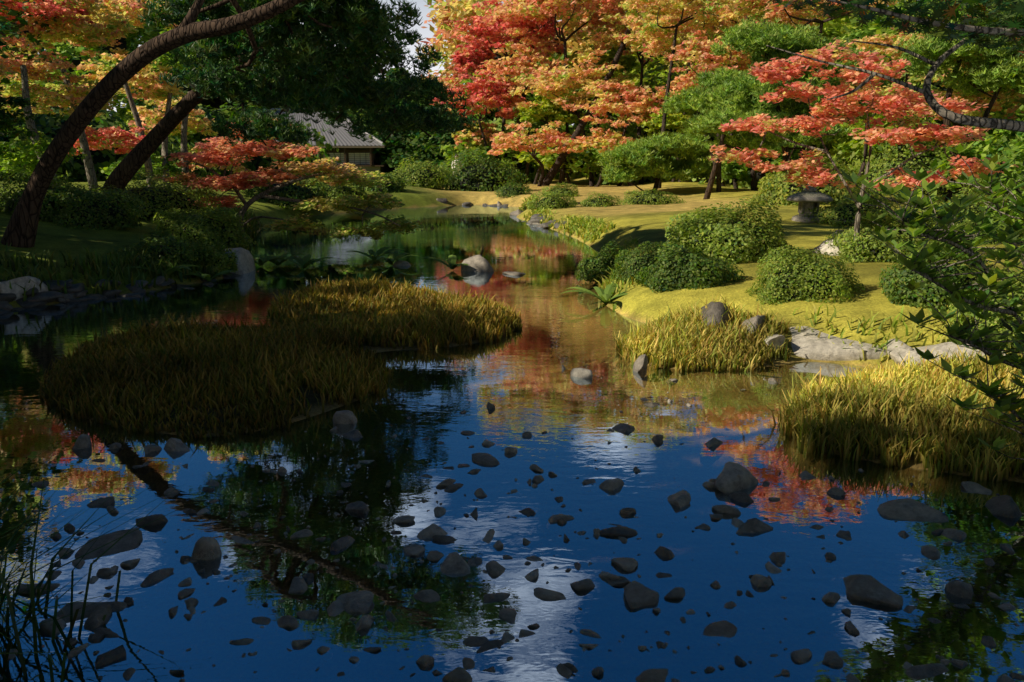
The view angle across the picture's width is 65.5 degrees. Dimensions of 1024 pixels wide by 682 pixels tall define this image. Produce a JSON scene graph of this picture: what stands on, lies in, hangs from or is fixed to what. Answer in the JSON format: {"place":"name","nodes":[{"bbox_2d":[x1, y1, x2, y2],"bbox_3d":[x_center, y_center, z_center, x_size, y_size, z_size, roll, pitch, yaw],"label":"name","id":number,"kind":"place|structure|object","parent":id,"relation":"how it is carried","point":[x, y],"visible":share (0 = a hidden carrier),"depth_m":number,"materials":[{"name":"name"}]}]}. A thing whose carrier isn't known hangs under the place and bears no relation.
{"place":"outdoors","nodes":[
{"label":"outdoors","id":0,"kind":"place"},
{"bbox_2d":[300,146,388,173],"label":"tea house","id":1,"kind":"structure","parent":0,"point":[362,157],"depth_m":57.45,"materials":[{"name":"wood"}]},
{"bbox_2d":[243,108,385,146],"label":"roof","id":2,"kind":"structure","parent":1,"relation":"on","point":[341,135],"depth_m":57.63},
{"bbox_2d":[38,0,713,112],"label":"sky","id":3,"kind":"structure","parent":0,"point":[426,33],"materials":[{"name":"white"}]},
{"bbox_2d":[0,205,1023,680],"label":"pond water","id":4,"kind":"structure","parent":0,"point":[522,381],"depth_m":4.45,"materials":[{"name":"blue liquid"}]},
{"bbox_2d":[0,171,1023,681],"bbox_3d":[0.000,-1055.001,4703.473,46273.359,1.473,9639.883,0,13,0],"label":"garden ground","id":5,"kind":"structure","parent":0,"point":[458,619],"depth_m":3.52,"materials":[{"name":"green plant"}]},
{"bbox_2d":[0,0,251,190],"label":"maples","id":6,"kind":"object","parent":5,"relation":"on","point":[69,25],"depth_m":19.41,"materials":[{"name":"plant"}]},
{"bbox_2d":[0,0,479,247],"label":"pine","id":7,"kind":"object","parent":5,"relation":"on","point":[361,31],"depth_m":12.40,"materials":[{"name":"green plant"}]},
{"bbox_2d":[151,118,424,239],"bbox_3d":[-4.805,-3.402,16.915,6.492,2.739,2.194,5,14,22],"label":"maple","id":8,"kind":"object","parent":5,"relation":"on","point":[219,155],"depth_m":16.65,"materials":[{"name":"red plant"}]},
{"bbox_2d":[0,194,1023,681],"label":"grass tufts","id":9,"kind":"object","parent":5,"relation":"on","point":[260,364],"visible":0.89,"depth_m":6.24,"materials":[{"name":"plant"}]},
{"bbox_2d":[0,2,1023,355],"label":"garden shrubs","id":10,"kind":"object","parent":5,"relation":"on","point":[708,244],"visible":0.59,"depth_m":13.89,"materials":[{"name":"green plant"}]},
{"bbox_2d":[0,198,1023,681],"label":"rocks","id":11,"kind":"object","parent":5,"relation":"on","point":[732,480],"visible":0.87,"depth_m":3.52,"materials":[{"name":"grey stone"}]},
{"bbox_2d":[0,0,1023,227],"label":"trees","id":12,"kind":"object","parent":5,"relation":"on","point":[439,149],"depth_m":50.06,"materials":[{"name":"plant"}]},
{"bbox_2d":[430,0,1023,203],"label":"maples","id":13,"kind":"object","parent":5,"relation":"on","point":[588,68],"depth_m":42.26,"materials":[{"name":"plant"}]},
{"bbox_2d":[595,0,1023,204],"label":"pines","id":14,"kind":"object","parent":5,"relation":"on","point":[738,93],"depth_m":20.63,"materials":[{"name":"green plant"}]},
{"bbox_2d":[786,184,833,222],"bbox_3d":[5.932,-2.754,15.894,0.900,0.790,0.900,0,13,0],"label":"stone lantern","id":15,"kind":"object","parent":5,"relation":"on","point":[811,197],"visible":0.81,"depth_m":15.72,"materials":[{"name":"grey stone"}]},
{"bbox_2d":[740,65,962,259],"label":"tree trunk","id":16,"kind":"object","parent":5,"relation":"on","point":[858,217],"visible":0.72,"depth_m":10.13,"materials":[{"name":"brown plant"}]},
{"bbox_2d":[706,37,1018,190],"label":"maple leaves","id":17,"kind":"object","parent":16,"relation":"attached to","point":[773,71],"visible":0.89,"depth_m":9.87,"materials":[{"name":"red plant"}]},
{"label":"wood of shade trees","id":18,"kind":"object","parent":5,"relation":"on","visible":0},
{"bbox_2d":[0,0,59,63],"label":"shade trees","id":19,"kind":"object","parent":18,"relation":"attached to","point":[8,25],"visible":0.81,"depth_m":18.27,"materials":[{"name":"orange plant"}]},
{"bbox_2d":[766,0,1023,459],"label":"foliage","id":20,"kind":"object","parent":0,"point":[1009,229],"depth_m":4.12,"materials":[{"name":"green plant"}]}
]}

